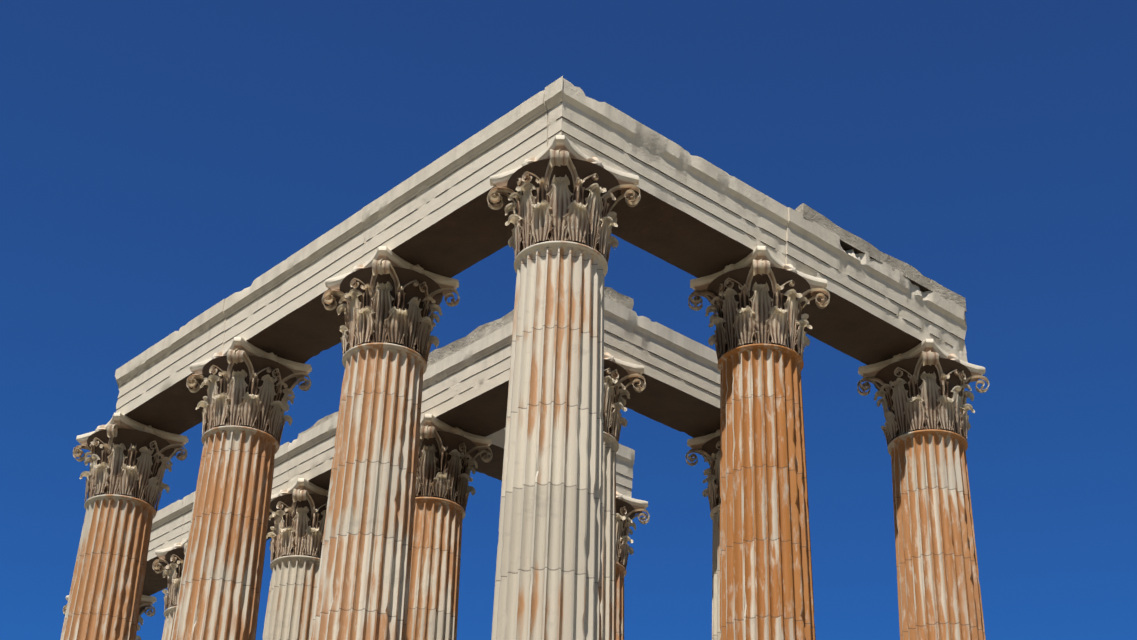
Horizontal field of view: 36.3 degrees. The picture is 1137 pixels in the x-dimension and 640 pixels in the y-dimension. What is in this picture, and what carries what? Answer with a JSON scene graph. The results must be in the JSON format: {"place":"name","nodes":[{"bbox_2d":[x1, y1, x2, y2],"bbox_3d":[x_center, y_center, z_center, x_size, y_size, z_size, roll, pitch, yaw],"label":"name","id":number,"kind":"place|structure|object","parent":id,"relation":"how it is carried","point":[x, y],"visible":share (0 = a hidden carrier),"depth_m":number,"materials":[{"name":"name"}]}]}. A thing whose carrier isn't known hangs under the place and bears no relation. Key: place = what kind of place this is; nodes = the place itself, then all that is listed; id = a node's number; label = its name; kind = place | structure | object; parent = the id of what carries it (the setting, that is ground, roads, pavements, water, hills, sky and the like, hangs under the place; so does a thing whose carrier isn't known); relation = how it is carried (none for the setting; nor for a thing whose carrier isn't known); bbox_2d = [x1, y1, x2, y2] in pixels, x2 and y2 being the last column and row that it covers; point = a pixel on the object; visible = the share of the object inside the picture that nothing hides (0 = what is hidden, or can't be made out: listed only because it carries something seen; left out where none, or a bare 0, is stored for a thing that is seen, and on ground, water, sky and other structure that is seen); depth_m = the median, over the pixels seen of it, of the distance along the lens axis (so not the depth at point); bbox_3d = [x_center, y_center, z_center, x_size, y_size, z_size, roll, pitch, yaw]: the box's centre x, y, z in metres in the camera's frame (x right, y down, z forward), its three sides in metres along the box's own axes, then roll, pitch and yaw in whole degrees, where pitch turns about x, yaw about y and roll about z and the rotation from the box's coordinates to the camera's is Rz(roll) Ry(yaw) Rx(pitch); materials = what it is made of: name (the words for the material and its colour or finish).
{"place":"outdoors","nodes":[
{"label":"outdoors","id":0,"kind":"place"},
{"bbox_2d":[60,494,155,639],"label":"column","id":1,"kind":"structure","parent":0,"point":[105,596],"depth_m":42.25,"materials":[{"name":"stone"}]},
{"bbox_2d":[73,412,188,512],"bbox_3d":[-11.257,3.867,44.178,2.345,1.991,2.343,25,-37,-35],"label":"capital","id":2,"kind":"object","parent":1,"relation":"on","point":[130,457],"visible":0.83,"depth_m":43.61,"materials":[{"name":"stone"}]},
{"bbox_2d":[171,425,278,639],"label":"column","id":3,"kind":"structure","parent":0,"point":[220,586],"depth_m":38.23,"materials":[{"name":"stone"}]},
{"bbox_2d":[186,337,311,447],"bbox_3d":[-7.541,1.941,40.530,2.347,1.990,2.354,25,-37,-35],"label":"capital","id":4,"kind":"object","parent":3,"relation":"on","point":[248,383],"visible":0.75,"depth_m":39.96,"materials":[{"name":"stone"}]},
{"bbox_2d":[115,299,225,434],"bbox_3d":[-9.237,1.345,43.054,1.879,1.460,5.165,25,-37,-35],"label":"architrave","id":5,"kind":"object","parent":4,"relation":"on","point":[155,392],"visible":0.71,"depth_m":42.79,"materials":[{"name":"stone"}]},
{"bbox_2d":[263,478,328,639],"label":"column","id":6,"kind":"structure","parent":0,"point":[298,508],"depth_m":46.22,"materials":[{"name":"stone"}]},
{"bbox_2d":[181,442,289,541],"bbox_3d":[-8.949,5.287,50.003,1.878,1.459,5.543,25,-37,-35],"label":"architrave","id":7,"kind":"object","parent":6,"relation":"on","point":[281,470],"visible":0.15,"depth_m":48.15,"materials":[{"name":"stone"}]},
{"bbox_2d":[287,416,337,489],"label":"architrave","id":8,"kind":"object","parent":6,"relation":"on","point":[311,452],"visible":0.23,"depth_m":46.88,"materials":[{"name":"stone"}]},
{"bbox_2d":[297,411,338,438],"bbox_3d":[-5.217,2.634,46.786,1.739,0.334,5.221,25,-37,-35],"label":"backer","id":9,"kind":"object","parent":8,"relation":"on","point":[324,419],"visible":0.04,"depth_m":47.21,"materials":[{"name":"stone"}]},
{"bbox_2d":[311,343,426,639],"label":"column","id":10,"kind":"structure","parent":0,"point":[363,586],"depth_m":34.19,"materials":[{"name":"stone"}]},
{"bbox_2d":[322,246,459,362],"bbox_3d":[-3.827,0.014,36.886,2.343,1.991,2.345,25,-37,-35],"label":"capital","id":11,"kind":"object","parent":10,"relation":"on","point":[386,294],"visible":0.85,"depth_m":36.31,"materials":[{"name":"stone"}]},
{"bbox_2d":[223,209,364,363],"bbox_3d":[-5.636,-0.498,39.539,1.881,1.457,5.539,25,-37,-35],"label":"architrave","id":12,"kind":"object","parent":11,"relation":"on","point":[279,310],"visible":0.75,"depth_m":39.21,"materials":[{"name":"stone"}]},
{"bbox_2d":[362,90,548,277],"bbox_3d":[-1.794,-2.497,35.765,1.881,1.457,5.950,25,-37,-35],"label":"architrave","id":13,"kind":"object","parent":11,"relation":"on","point":[439,216],"visible":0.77,"depth_m":35.47,"materials":[{"name":"stone"}]},
{"bbox_2d":[491,241,607,639],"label":"column","id":14,"kind":"structure","parent":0,"point":[548,581],"depth_m":30.13,"materials":[{"name":"stone"}]},
{"bbox_2d":[487,135,640,263],"bbox_3d":[-0.112,-1.910,33.242,2.347,1.990,2.354,25,-37,-35],"label":"capital","id":15,"kind":"object","parent":14,"relation":"on","point":[561,188],"visible":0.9,"depth_m":32.67,"materials":[{"name":"stone"}]},
{"bbox_2d":[544,76,562,145],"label":"architrave","id":16,"kind":"object","parent":15,"relation":"on","point":[553,97],"visible":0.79,"depth_m":33.23,"materials":[{"name":"stone"}]},
{"bbox_2d":[0,0,1136,639],"label":"sky","id":17,"kind":"structure","parent":0,"point":[159,158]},
{"bbox_2d":[717,343,815,639],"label":"column","id":18,"kind":"structure","parent":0,"point":[766,585],"depth_m":33.74,"materials":[{"name":"stone"}]},
{"bbox_2d":[688,246,829,359],"bbox_3d":[4.008,0.030,36.414,2.347,1.990,2.354,25,-37,-35],"label":"capital","id":19,"kind":"object","parent":18,"relation":"on","point":[759,294],"visible":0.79,"depth_m":35.84,"materials":[{"name":"stone"}]},
{"bbox_2d":[561,78,787,277],"bbox_3d":[1.642,-2.570,35.415,6.459,1.459,1.880,25,-37,-35],"label":"architrave","id":20,"kind":"object","parent":19,"relation":"on","point":[697,216],"visible":0.79,"depth_m":35.09,"materials":[{"name":"stone"}]},
{"bbox_2d":[888,429,985,639],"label":"column","id":21,"kind":"structure","parent":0,"point":[939,591],"depth_m":37.34,"materials":[{"name":"stone"}]},
{"bbox_2d":[857,339,989,445],"bbox_3d":[8.128,1.968,39.585,2.343,1.991,2.345,25,-37,-35],"label":"capital","id":22,"kind":"object","parent":21,"relation":"on","point":[922,385],"visible":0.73,"depth_m":39.01,"materials":[{"name":"stone"}]},
{"bbox_2d":[785,207,967,364],"bbox_3d":[6.395,-0.355,39.053,6.304,1.461,1.881,25,-37,-35],"label":"architrave","id":23,"kind":"object","parent":22,"relation":"on","point":[873,311],"visible":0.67,"depth_m":38.49,"materials":[{"name":"stone"}]},
{"bbox_2d":[795,203,966,311],"bbox_3d":[6.557,-1.048,39.578,5.823,0.450,1.911,25,-37,-35],"label":"backer","id":24,"kind":"object","parent":23,"relation":"on","point":[858,245],"visible":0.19,"depth_m":38.76,"materials":[{"name":"stone"}]},
{"bbox_3d":[-3.378,23.213,44.989,29.350,0.337,40.450,25,-37,-35],"label":"stylobate step","id":25,"kind":"object","parent":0,"visible":0},
{"bbox_2d":[63,595,156,639],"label":"column","id":26,"kind":"structure","parent":25,"relation":"on","point":[147,601],"depth_m":54.85,"materials":[{"name":"stone"}]},
{"bbox_2d":[152,537,187,639],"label":"column","id":27,"kind":"structure","parent":25,"relation":"on","point":[172,557],"depth_m":50.45,"materials":[{"name":"stone"}]},
{"bbox_2d":[142,499,183,595],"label":"architrave","id":28,"kind":"object","parent":27,"relation":"on","point":[167,527],"visible":0.33,"depth_m":52.24,"materials":[{"name":"stone"}]},
{"bbox_2d":[406,414,492,639],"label":"column","id":29,"kind":"structure","parent":25,"relation":"on","point":[447,454],"depth_m":42.39,"materials":[{"name":"stone"}]},
{"bbox_2d":[600,353,645,639],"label":"column","id":30,"kind":"structure","parent":25,"relation":"on","point":[619,375],"depth_m":38.93,"materials":[{"name":"stone"}]},
{"bbox_2d":[420,322,512,436],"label":"architrave","id":31,"kind":"object","parent":30,"relation":"on","point":[465,389],"visible":0.38,"depth_m":42.67,"materials":[{"name":"stone"}]},
{"bbox_2d":[427,287,633,366],"bbox_3d":[-1.201,0.453,42.926,1.834,0.572,6.253,25,-37,-35],"label":"backer","id":32,"kind":"object","parent":31,"relation":"on","point":[473,336],"visible":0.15,"depth_m":42.74,"materials":[{"name":"stone"}]},
{"bbox_2d":[604,297,720,437],"bbox_3d":[2.278,1.389,42.401,7.062,1.461,1.878,25,-37,-35],"label":"architrave","id":33,"kind":"object","parent":30,"relation":"on","point":[681,374],"visible":0.5,"depth_m":41.70,"materials":[{"name":"stone"}]},
{"bbox_2d":[615,491,649,639],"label":"column","id":34,"kind":"structure","parent":25,"relation":"on","point":[628,509],"depth_m":46.34,"materials":[{"name":"stone"}]},
{"bbox_2d":[470,427,634,497],"bbox_3d":[-0.784,3.620,46.538,5.325,1.462,1.882,25,-37,-35],"label":"architrave","id":35,"kind":"object","parent":34,"relation":"on","point":[625,459],"visible":0.08,"depth_m":46.12,"materials":[{"name":"stone"}]},
{"bbox_2d":[685,429,720,639],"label":"column","id":36,"kind":"structure","parent":25,"relation":"on","point":[707,447],"depth_m":42.68,"materials":[{"name":"stone"}]}
]}

